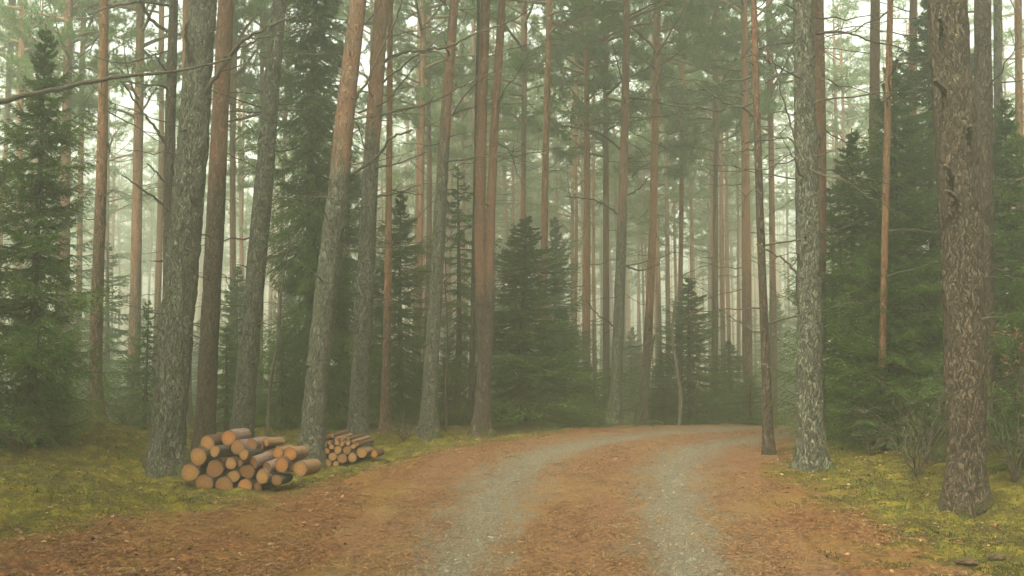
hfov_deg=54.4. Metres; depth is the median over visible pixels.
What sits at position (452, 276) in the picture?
pine tree
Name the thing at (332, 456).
firewood log
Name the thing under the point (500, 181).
pine tree
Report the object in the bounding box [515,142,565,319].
pine tree
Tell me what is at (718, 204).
pine tree
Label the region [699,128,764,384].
pine tree
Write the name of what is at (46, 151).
pine tree
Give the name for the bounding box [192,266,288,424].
spruce tree
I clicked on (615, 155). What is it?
pine tree
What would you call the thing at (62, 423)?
spruce tree
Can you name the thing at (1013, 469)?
shrub
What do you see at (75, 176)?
pine tree
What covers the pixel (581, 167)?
pine tree
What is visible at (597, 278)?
pine tree
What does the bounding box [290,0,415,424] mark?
pine tree
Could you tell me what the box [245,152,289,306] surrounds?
pine tree
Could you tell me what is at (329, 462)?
firewood log
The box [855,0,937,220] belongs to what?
pine tree
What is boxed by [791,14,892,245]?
pine tree
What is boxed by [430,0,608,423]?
pine tree
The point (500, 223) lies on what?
pine tree
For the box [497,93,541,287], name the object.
pine tree
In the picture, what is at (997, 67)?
pine tree
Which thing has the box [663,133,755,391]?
pine tree
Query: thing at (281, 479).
firewood log
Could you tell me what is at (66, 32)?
pine tree
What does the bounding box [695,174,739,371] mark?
pine tree
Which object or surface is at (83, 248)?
spruce tree
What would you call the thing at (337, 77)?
pine tree
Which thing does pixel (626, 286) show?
pine tree
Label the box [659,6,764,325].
pine tree
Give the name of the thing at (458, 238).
spruce tree
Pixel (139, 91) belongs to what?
pine tree
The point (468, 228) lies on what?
pine tree
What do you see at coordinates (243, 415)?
pine tree
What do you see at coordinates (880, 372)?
spruce tree
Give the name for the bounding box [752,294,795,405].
spruce tree
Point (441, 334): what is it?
pine tree
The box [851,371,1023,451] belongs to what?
shrub
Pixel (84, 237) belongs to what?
pine tree
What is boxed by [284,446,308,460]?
firewood log
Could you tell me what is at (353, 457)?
firewood log
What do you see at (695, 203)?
pine tree
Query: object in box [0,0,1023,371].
sky
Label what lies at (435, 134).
pine tree
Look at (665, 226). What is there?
pine tree
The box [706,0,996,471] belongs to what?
pine tree
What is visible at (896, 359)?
spruce tree
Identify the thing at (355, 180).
spruce tree
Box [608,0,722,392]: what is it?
pine tree
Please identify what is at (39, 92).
branch
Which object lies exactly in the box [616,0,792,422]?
pine tree
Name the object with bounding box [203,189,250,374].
pine tree
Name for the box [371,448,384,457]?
firewood log
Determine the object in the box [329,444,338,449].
firewood log
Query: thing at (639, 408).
dead tree
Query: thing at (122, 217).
pine tree
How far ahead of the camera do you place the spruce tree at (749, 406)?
21.33 m
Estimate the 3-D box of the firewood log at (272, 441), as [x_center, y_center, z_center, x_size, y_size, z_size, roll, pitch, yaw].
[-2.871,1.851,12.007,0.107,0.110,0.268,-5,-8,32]
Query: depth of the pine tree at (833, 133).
47.81 m
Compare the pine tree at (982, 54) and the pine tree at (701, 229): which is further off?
the pine tree at (701, 229)
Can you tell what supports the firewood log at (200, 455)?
on the firewood log
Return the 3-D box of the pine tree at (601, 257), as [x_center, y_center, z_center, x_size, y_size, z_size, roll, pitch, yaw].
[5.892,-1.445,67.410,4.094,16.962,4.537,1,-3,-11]
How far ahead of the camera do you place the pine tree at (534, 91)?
40.08 m
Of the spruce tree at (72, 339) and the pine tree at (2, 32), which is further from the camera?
the pine tree at (2, 32)
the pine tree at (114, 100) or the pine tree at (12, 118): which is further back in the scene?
the pine tree at (114, 100)
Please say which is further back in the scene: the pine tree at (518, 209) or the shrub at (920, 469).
the pine tree at (518, 209)
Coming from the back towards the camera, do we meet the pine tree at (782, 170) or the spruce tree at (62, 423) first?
the pine tree at (782, 170)
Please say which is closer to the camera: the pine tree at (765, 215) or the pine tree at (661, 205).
the pine tree at (661, 205)
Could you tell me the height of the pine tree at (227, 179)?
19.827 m
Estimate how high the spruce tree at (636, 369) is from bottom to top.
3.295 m
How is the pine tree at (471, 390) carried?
on the ground at (15, 560)
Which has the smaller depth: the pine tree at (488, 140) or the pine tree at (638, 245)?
the pine tree at (488, 140)
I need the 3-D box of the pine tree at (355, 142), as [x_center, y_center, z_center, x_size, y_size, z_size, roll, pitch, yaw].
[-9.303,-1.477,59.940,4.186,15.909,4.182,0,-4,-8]
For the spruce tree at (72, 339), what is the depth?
27.62 m
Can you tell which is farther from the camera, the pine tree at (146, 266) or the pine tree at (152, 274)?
the pine tree at (152, 274)
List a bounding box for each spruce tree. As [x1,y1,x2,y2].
[0,24,148,458]
[0,155,117,420]
[0,161,147,448]
[22,240,153,418]
[38,377,79,432]
[40,307,86,420]
[74,295,126,410]
[78,352,153,424]
[82,316,123,397]
[102,300,187,429]
[103,322,122,387]
[118,299,153,394]
[186,325,264,430]
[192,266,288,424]
[192,319,224,410]
[231,320,334,435]
[232,0,402,430]
[258,132,441,424]
[263,270,302,421]
[344,190,469,427]
[373,280,396,392]
[390,347,411,401]
[395,214,705,430]
[404,164,507,422]
[440,308,469,391]
[450,222,558,425]
[467,292,533,403]
[492,216,610,418]
[510,305,638,425]
[552,365,608,424]
[597,341,627,394]
[610,327,656,413]
[622,353,687,425]
[625,276,759,425]
[625,347,653,398]
[684,340,793,424]
[715,376,789,425]
[740,310,761,396]
[752,192,859,427]
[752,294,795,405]
[755,128,945,443]
[772,55,1019,448]
[781,299,828,398]
[788,211,945,450]
[824,364,924,454]
[826,0,1023,432]
[889,404,945,461]
[912,51,1023,395]
[921,120,1023,476]
[926,96,1023,431]
[986,400,1023,472]
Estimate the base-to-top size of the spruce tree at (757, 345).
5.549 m
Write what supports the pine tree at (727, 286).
on the ground at (15, 560)
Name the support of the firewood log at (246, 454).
on the firewood log at (249, 471)
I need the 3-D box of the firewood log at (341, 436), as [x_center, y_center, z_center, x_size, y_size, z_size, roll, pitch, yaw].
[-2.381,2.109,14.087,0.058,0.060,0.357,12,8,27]
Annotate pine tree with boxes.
[0,0,44,281]
[0,0,96,388]
[0,0,97,328]
[0,0,135,407]
[0,0,145,419]
[0,0,158,420]
[0,25,6,46]
[0,34,61,407]
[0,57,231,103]
[0,70,88,194]
[1,144,26,386]
[1,223,23,291]
[2,102,85,207]
[3,132,86,354]
[24,0,162,422]
[27,0,157,348]
[27,117,96,310]
[30,0,234,420]
[55,0,335,451]
[70,140,132,283]
[70,177,94,261]
[70,180,93,287]
[71,162,154,306]
[71,220,93,291]
[73,0,200,416]
[75,88,158,365]
[87,0,177,288]
[89,140,149,378]
[106,0,318,478]
[109,157,156,290]
[113,193,146,381]
[114,178,156,348]
[115,185,162,303]
[120,136,162,382]
[121,120,207,271]
[122,0,261,423]
[126,203,162,304]
[134,0,349,420]
[141,166,162,281]
[142,106,176,231]
[143,67,229,203]
[150,143,229,260]
[155,0,343,454]
[155,7,305,329]
[196,183,243,384]
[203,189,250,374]
[205,127,238,212]
[211,0,294,419]
[222,156,278,298]
[222,205,249,324]
[225,87,305,391]
[226,2,373,422]
[233,0,482,466]
[236,136,300,340]
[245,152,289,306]
[247,167,294,318]
[249,134,303,312]
[265,229,275,316]
[271,73,328,361]
[272,133,329,247]
[274,0,530,448]
[276,33,361,187]
[276,148,302,326]
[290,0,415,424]
[299,0,462,413]
[300,55,366,206]
[302,153,384,286]
[330,0,450,433]
[340,0,508,378]
[349,137,383,268]
[349,160,359,325]
[351,88,414,349]
[352,118,404,308]
[352,141,426,303]
[356,0,472,398]
[356,0,532,439]
[358,0,508,419]
[376,123,413,259]
[376,123,425,382]
[377,143,425,386]
[378,63,435,381]
[380,14,521,400]
[382,79,467,375]
[385,108,472,272]
[386,1,459,360]
[392,52,488,401]
[393,0,545,395]
[408,0,587,436]
[410,53,528,299]
[413,102,487,306]
[425,28,512,410]
[425,70,509,395]
[425,142,472,362]
[425,166,504,288]
[425,177,472,299]
[425,182,470,383]
[426,0,565,425]
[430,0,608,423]
[431,8,520,266]
[432,43,506,393]
[452,112,526,280]
[452,193,509,301]
[453,0,621,417]
[454,0,543,391]
[456,68,559,327]
[468,77,579,274]
[469,89,558,261]
[469,170,514,383]
[487,2,561,326]
[489,0,561,377]
[490,0,639,356]
[495,131,532,339]
[495,133,548,233]
[495,162,559,267]
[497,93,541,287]
[498,12,591,305]
[506,0,712,416]
[508,150,563,350]
[514,112,599,230]
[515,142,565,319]
[516,78,569,383]
[517,1,645,412]
[527,0,682,421]
[531,143,574,278]
[532,156,581,305]
[533,128,610,282]
[533,186,570,257]
[534,21,618,324]
[540,3,643,411]
[548,87,646,248]
[553,0,717,426]
[563,215,598,379]
[565,160,599,283]
[567,130,633,370]
[567,227,614,373]
[570,151,626,384]
[578,0,736,425]
[578,7,668,396]
[578,157,636,362]
[579,91,648,399]
[580,20,724,393]
[580,167,643,355]
[580,227,640,308]
[591,1,762,401]
[591,176,636,336]
[595,115,687,347]
[595,125,672,372]
[596,187,664,373]
[597,140,693,339]
[597,177,648,333]
[601,11,738,404]
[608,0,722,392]
[609,76,687,392]
[609,179,661,384]
[610,108,693,231]
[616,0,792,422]
[626,173,687,341]
[627,132,678,387]
[628,32,734,355]
[630,86,686,390]
[630,109,723,393]
[632,19,749,397]
[646,4,793,411]
[653,0,912,454]
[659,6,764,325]
[660,78,739,388]
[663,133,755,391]
[667,4,767,327]
[673,229,724,383]
[676,159,741,387]
[678,0,793,380]
[680,0,793,422]
[683,173,729,384]
[685,0,851,424]
[685,142,734,273]
[694,151,740,295]
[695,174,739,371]
[696,190,756,301]
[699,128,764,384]
[706,0,923,439]
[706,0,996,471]
[706,120,787,234]
[718,159,768,371]
[723,57,787,399]
[723,85,782,223]
[723,100,794,386]
[724,183,784,302]
[730,165,785,377]
[739,62,794,201]
[752,75,830,249]
[752,77,830,390]
[756,210,795,378]
[773,0,882,336]
[775,184,831,274]
[775,204,795,301]
[776,0,973,371]
[778,96,859,343]
[779,0,892,404]
[782,100,857,287]
[783,189,796,284]
[784,0,1020,449]
[790,59,867,228]
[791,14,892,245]
[825,8,933,274]
[829,101,868,231]
[839,72,901,270]
[850,0,1023,451]
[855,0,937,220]
[863,0,1023,398]
[880,0,917,379]
[897,0,1003,85]
[917,14,1007,168]
[927,0,1007,518]
[969,0,1023,117]
[969,0,1023,183]
[993,90,1023,218]
[1015,0,1023,365]
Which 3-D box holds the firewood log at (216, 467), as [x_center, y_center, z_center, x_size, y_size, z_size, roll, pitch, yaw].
[-3.436,2.116,11.802,0.205,0.228,0.459,37,1,6]
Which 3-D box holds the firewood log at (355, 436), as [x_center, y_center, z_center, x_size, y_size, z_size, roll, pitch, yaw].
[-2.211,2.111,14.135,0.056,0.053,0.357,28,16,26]
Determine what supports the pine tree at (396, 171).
on the ground at (15, 560)
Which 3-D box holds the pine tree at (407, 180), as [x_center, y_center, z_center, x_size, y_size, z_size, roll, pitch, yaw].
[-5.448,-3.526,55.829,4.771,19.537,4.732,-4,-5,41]
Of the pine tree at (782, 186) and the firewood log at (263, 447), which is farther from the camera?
the pine tree at (782, 186)
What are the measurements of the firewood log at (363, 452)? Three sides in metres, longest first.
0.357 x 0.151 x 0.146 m
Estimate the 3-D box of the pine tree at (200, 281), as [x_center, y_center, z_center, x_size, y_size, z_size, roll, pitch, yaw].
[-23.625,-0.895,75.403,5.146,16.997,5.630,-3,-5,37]
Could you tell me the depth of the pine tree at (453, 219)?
60.91 m
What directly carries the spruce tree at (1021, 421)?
on the ground at (15, 560)
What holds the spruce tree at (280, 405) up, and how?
on the ground at (15, 560)
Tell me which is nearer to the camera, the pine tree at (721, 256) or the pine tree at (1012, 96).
the pine tree at (721, 256)
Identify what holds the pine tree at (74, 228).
on the ground at (15, 560)
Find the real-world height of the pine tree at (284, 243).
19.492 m
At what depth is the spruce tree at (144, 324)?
52.20 m
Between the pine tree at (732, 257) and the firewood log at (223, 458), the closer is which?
the firewood log at (223, 458)
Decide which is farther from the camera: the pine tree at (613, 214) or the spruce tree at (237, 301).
the pine tree at (613, 214)
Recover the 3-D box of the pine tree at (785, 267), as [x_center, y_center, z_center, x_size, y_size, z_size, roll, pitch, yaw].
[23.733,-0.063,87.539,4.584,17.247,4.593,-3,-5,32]
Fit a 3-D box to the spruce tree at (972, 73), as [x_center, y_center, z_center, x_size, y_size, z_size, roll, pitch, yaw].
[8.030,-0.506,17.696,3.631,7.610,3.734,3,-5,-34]
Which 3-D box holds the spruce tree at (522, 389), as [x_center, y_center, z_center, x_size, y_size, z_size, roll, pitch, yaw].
[0.854,1.187,19.137,5.732,5.377,5.263,-1,-4,12]
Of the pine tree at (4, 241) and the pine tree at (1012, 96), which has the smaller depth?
the pine tree at (1012, 96)
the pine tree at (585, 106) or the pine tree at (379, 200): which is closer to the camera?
the pine tree at (585, 106)
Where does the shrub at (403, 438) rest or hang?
on the ground at (15, 560)
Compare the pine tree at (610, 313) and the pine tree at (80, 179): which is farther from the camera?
the pine tree at (610, 313)
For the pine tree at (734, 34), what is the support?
on the ground at (15, 560)
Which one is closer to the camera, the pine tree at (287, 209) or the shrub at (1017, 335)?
the shrub at (1017, 335)
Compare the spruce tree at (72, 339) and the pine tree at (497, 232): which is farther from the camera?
the pine tree at (497, 232)
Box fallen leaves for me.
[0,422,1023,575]
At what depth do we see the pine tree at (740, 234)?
61.53 m
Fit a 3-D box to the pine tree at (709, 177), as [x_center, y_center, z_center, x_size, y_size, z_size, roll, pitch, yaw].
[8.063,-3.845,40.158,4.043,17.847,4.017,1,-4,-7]
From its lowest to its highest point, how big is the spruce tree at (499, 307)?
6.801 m
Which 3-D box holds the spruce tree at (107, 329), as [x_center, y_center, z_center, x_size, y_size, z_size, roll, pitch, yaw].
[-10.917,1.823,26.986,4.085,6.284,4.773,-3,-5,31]
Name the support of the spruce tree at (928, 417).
on the ground at (15, 560)
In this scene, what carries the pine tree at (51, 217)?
on the ground at (15, 560)
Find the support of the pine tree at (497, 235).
on the ground at (15, 560)
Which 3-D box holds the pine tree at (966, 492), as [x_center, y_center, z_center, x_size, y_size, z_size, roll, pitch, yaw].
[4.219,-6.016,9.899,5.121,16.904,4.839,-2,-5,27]
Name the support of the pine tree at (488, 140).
on the ground at (15, 560)
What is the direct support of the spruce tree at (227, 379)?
on the ground at (15, 560)
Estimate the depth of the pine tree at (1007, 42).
38.38 m
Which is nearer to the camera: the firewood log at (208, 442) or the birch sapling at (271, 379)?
the firewood log at (208, 442)
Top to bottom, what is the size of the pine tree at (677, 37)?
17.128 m
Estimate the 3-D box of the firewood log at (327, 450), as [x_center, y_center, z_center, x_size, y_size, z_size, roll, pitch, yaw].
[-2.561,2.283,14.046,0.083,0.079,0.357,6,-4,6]
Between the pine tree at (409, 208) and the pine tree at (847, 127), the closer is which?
the pine tree at (847, 127)
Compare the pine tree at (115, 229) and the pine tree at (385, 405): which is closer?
the pine tree at (385, 405)
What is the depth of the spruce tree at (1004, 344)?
12.23 m
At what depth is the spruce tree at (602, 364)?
50.35 m
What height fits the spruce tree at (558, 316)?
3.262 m
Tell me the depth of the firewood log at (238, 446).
11.70 m
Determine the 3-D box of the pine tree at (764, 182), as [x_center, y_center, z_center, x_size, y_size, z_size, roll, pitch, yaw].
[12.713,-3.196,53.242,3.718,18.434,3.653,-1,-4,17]
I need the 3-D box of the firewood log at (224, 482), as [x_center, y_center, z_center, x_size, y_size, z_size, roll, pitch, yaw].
[-3.322,2.309,11.788,0.232,0.224,0.459,14,-1,6]
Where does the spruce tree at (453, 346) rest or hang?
on the ground at (15, 560)
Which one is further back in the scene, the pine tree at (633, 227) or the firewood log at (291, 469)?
the pine tree at (633, 227)
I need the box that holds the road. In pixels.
[314,425,847,575]
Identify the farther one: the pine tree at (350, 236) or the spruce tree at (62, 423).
the pine tree at (350, 236)
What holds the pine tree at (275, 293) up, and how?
on the ground at (15, 560)
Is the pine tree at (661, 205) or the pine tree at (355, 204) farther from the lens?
the pine tree at (355, 204)
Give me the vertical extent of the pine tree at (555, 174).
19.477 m
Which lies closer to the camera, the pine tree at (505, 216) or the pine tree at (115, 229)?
the pine tree at (505, 216)
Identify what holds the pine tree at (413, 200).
on the ground at (15, 560)
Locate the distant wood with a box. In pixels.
[0,188,1006,377]
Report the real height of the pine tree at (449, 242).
16.932 m
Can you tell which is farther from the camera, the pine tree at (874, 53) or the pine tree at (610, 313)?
the pine tree at (610, 313)
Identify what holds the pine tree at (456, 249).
on the ground at (15, 560)
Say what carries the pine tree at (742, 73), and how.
on the ground at (15, 560)
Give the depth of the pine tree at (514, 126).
31.69 m
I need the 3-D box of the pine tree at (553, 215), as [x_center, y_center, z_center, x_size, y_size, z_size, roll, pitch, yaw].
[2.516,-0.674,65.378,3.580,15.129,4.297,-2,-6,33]
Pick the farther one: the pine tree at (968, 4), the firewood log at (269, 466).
the pine tree at (968, 4)
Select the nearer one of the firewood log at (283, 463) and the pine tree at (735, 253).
the firewood log at (283, 463)
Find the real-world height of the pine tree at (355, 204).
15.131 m
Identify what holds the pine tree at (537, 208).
on the ground at (15, 560)
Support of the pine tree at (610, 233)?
on the ground at (15, 560)
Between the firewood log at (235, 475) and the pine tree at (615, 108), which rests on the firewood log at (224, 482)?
the firewood log at (235, 475)
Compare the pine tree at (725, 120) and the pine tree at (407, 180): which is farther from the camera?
the pine tree at (407, 180)
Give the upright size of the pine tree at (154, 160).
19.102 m
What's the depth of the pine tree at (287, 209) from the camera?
48.40 m
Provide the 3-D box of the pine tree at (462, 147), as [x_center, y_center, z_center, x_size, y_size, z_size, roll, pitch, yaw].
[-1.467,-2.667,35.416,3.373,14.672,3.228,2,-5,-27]
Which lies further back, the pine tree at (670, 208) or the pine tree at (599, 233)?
the pine tree at (599, 233)
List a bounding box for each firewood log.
[180,462,206,481]
[190,446,217,465]
[195,473,225,488]
[200,433,222,449]
[206,455,234,477]
[210,445,233,456]
[215,475,244,489]
[219,454,237,462]
[221,428,250,445]
[225,455,240,469]
[228,468,243,481]
[231,438,249,453]
[238,459,249,466]
[238,476,256,489]
[239,448,262,459]
[240,463,262,478]
[247,436,266,448]
[249,451,273,468]
[254,482,271,489]
[256,468,281,483]
[260,441,275,450]
[263,437,284,446]
[263,458,277,471]
[272,472,292,485]
[273,445,292,457]
[276,456,295,471]
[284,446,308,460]
[287,459,302,471]
[293,459,321,476]
[325,447,333,453]
[326,459,335,465]
[327,439,334,444]
[328,452,342,460]
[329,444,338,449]
[331,429,348,437]
[333,460,341,465]
[334,433,352,440]
[334,445,346,453]
[337,453,348,462]
[340,440,347,445]
[343,445,356,454]
[347,433,364,440]
[348,451,359,461]
[351,443,362,448]
[352,435,370,442]
[355,438,373,446]
[357,446,373,457]
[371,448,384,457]
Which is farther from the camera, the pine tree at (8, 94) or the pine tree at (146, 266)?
the pine tree at (146, 266)
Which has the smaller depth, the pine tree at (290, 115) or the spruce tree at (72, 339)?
the spruce tree at (72, 339)
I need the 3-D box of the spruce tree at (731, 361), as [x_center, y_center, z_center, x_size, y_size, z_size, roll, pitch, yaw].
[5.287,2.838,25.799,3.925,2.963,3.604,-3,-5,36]
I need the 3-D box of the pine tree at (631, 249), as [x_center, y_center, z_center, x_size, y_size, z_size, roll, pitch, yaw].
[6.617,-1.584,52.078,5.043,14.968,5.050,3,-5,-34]
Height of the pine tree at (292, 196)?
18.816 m
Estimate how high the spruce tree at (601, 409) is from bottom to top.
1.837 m
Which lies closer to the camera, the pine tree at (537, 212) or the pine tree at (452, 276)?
the pine tree at (537, 212)
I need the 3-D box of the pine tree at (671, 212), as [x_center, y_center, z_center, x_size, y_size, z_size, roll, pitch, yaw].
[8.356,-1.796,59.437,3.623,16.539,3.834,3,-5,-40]
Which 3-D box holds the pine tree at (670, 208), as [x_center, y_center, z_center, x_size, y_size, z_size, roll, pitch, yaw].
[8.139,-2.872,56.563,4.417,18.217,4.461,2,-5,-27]
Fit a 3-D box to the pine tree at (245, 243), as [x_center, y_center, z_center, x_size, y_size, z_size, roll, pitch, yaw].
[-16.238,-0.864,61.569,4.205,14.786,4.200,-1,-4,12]
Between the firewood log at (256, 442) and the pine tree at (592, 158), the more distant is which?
the pine tree at (592, 158)
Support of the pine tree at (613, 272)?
on the ground at (15, 560)
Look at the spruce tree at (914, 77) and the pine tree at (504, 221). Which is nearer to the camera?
the spruce tree at (914, 77)
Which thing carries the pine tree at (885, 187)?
on the ground at (15, 560)
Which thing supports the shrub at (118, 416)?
on the ground at (15, 560)
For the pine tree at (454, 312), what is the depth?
67.04 m
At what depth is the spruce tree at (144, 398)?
15.70 m
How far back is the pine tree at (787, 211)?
61.08 m
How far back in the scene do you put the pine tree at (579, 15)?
23.32 m
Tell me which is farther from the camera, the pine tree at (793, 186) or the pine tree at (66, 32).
the pine tree at (793, 186)
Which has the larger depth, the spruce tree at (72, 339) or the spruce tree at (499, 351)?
the spruce tree at (499, 351)
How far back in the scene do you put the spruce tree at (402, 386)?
18.44 m
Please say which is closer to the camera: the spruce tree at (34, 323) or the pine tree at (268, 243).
the spruce tree at (34, 323)
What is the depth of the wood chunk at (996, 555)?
7.74 m
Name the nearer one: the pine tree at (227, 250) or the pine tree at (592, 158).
the pine tree at (592, 158)
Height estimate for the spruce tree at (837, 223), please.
6.343 m
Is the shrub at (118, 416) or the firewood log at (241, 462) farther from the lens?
the shrub at (118, 416)
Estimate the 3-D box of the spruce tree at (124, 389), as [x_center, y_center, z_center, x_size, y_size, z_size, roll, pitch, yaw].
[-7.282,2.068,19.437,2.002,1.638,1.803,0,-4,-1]
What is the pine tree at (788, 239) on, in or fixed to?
on the ground at (15, 560)
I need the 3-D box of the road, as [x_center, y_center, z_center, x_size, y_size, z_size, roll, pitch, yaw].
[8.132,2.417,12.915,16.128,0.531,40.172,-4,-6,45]
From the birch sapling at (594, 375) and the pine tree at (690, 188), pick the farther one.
the pine tree at (690, 188)
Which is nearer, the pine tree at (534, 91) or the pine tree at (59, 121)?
the pine tree at (534, 91)
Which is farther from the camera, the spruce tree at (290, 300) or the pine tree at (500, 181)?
the pine tree at (500, 181)
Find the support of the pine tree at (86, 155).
on the ground at (15, 560)
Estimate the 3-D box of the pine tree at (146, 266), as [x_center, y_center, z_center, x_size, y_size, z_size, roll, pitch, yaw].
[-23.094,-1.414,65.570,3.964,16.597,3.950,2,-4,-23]
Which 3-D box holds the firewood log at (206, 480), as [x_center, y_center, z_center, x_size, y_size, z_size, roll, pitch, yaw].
[-3.553,2.288,11.770,0.226,0.220,0.459,7,-3,5]
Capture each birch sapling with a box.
[258,236,293,436]
[584,320,608,423]
[661,296,692,424]
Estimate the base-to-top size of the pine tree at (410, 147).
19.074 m
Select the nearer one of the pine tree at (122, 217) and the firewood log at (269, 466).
the firewood log at (269, 466)
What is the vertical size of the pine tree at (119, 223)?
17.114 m
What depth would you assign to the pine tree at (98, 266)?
16.08 m
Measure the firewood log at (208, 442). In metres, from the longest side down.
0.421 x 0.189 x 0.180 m
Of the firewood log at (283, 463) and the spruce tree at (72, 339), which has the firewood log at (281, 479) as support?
the firewood log at (283, 463)
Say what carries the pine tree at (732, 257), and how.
on the ground at (15, 560)
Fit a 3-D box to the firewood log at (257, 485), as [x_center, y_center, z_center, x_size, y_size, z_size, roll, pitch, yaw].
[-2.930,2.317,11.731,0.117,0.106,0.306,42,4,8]
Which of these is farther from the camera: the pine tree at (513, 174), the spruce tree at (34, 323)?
the pine tree at (513, 174)
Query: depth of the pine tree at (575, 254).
33.04 m
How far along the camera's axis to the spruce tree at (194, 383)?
36.10 m
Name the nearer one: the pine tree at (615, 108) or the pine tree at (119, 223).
the pine tree at (615, 108)
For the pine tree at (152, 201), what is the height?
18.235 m
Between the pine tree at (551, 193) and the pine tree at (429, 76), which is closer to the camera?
the pine tree at (429, 76)
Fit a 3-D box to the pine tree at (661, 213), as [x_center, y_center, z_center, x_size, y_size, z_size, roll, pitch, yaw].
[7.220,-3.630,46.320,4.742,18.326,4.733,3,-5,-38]
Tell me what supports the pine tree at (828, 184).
on the ground at (15, 560)
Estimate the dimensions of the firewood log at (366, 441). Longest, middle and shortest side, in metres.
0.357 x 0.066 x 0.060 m
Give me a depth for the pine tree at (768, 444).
13.22 m
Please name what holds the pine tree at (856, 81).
on the ground at (15, 560)
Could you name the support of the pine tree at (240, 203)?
on the ground at (15, 560)
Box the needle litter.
[0,429,1016,575]
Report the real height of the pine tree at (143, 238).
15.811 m
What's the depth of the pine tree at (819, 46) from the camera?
15.63 m
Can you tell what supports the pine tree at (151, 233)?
on the ground at (15, 560)
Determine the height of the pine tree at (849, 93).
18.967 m
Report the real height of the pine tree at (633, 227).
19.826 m
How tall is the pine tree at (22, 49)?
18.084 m
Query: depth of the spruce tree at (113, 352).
47.77 m
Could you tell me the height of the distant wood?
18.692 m
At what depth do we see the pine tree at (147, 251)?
86.44 m
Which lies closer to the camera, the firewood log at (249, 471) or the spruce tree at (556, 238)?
the firewood log at (249, 471)
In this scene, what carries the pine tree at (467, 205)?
on the ground at (15, 560)
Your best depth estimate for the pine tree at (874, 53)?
18.79 m
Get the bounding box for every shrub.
[0,414,73,452]
[91,387,146,423]
[371,404,429,441]
[829,404,918,455]
[839,372,992,463]
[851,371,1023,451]
[859,413,997,477]
[933,385,1023,482]
[992,323,1023,424]
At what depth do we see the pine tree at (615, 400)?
19.60 m
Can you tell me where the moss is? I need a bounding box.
[0,420,1023,575]
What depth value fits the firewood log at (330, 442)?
13.90 m
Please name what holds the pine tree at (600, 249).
on the ground at (15, 560)
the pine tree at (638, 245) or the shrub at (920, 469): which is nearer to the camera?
the shrub at (920, 469)
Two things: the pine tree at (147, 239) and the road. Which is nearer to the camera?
the road
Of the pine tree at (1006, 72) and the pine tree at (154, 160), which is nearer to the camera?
the pine tree at (1006, 72)
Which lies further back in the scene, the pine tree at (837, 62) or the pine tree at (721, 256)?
the pine tree at (837, 62)
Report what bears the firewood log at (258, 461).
on the firewood log at (249, 471)
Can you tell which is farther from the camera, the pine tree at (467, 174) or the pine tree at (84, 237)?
the pine tree at (84, 237)
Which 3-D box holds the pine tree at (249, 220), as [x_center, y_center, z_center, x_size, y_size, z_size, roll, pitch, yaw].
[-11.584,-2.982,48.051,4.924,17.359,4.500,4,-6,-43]
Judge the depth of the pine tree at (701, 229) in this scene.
73.87 m
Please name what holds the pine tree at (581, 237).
on the ground at (15, 560)
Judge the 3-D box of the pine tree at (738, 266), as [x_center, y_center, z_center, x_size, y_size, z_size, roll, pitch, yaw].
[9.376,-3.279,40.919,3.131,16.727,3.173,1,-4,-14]
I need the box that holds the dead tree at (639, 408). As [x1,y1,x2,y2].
[632,335,654,424]
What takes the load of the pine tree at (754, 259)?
on the ground at (15, 560)
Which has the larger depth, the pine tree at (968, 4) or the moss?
the pine tree at (968, 4)
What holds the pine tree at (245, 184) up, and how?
on the ground at (15, 560)
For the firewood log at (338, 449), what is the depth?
13.87 m
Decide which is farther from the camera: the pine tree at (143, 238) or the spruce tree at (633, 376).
the pine tree at (143, 238)
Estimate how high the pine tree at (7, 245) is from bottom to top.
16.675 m
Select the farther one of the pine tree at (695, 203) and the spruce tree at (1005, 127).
the pine tree at (695, 203)
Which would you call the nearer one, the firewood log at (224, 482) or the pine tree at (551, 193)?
the firewood log at (224, 482)
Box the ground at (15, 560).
[0,372,1023,575]
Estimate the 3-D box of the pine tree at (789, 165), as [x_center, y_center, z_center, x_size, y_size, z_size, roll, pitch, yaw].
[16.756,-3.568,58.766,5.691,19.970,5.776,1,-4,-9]
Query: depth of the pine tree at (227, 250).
78.77 m
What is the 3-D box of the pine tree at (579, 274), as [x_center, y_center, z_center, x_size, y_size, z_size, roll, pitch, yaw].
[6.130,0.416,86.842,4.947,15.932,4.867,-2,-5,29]
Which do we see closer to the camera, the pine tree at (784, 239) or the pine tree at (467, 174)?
the pine tree at (467, 174)
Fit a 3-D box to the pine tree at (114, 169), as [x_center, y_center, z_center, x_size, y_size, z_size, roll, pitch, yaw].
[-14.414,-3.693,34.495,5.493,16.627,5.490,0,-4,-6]
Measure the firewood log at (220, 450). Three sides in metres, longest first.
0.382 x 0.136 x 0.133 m
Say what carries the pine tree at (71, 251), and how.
on the ground at (15, 560)
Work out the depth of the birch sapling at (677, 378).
20.91 m
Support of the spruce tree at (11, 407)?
on the ground at (15, 560)
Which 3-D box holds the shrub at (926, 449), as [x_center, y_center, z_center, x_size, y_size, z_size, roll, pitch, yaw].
[4.698,1.480,11.618,1.555,1.124,1.978,0,-4,0]
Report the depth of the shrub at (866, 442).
12.67 m

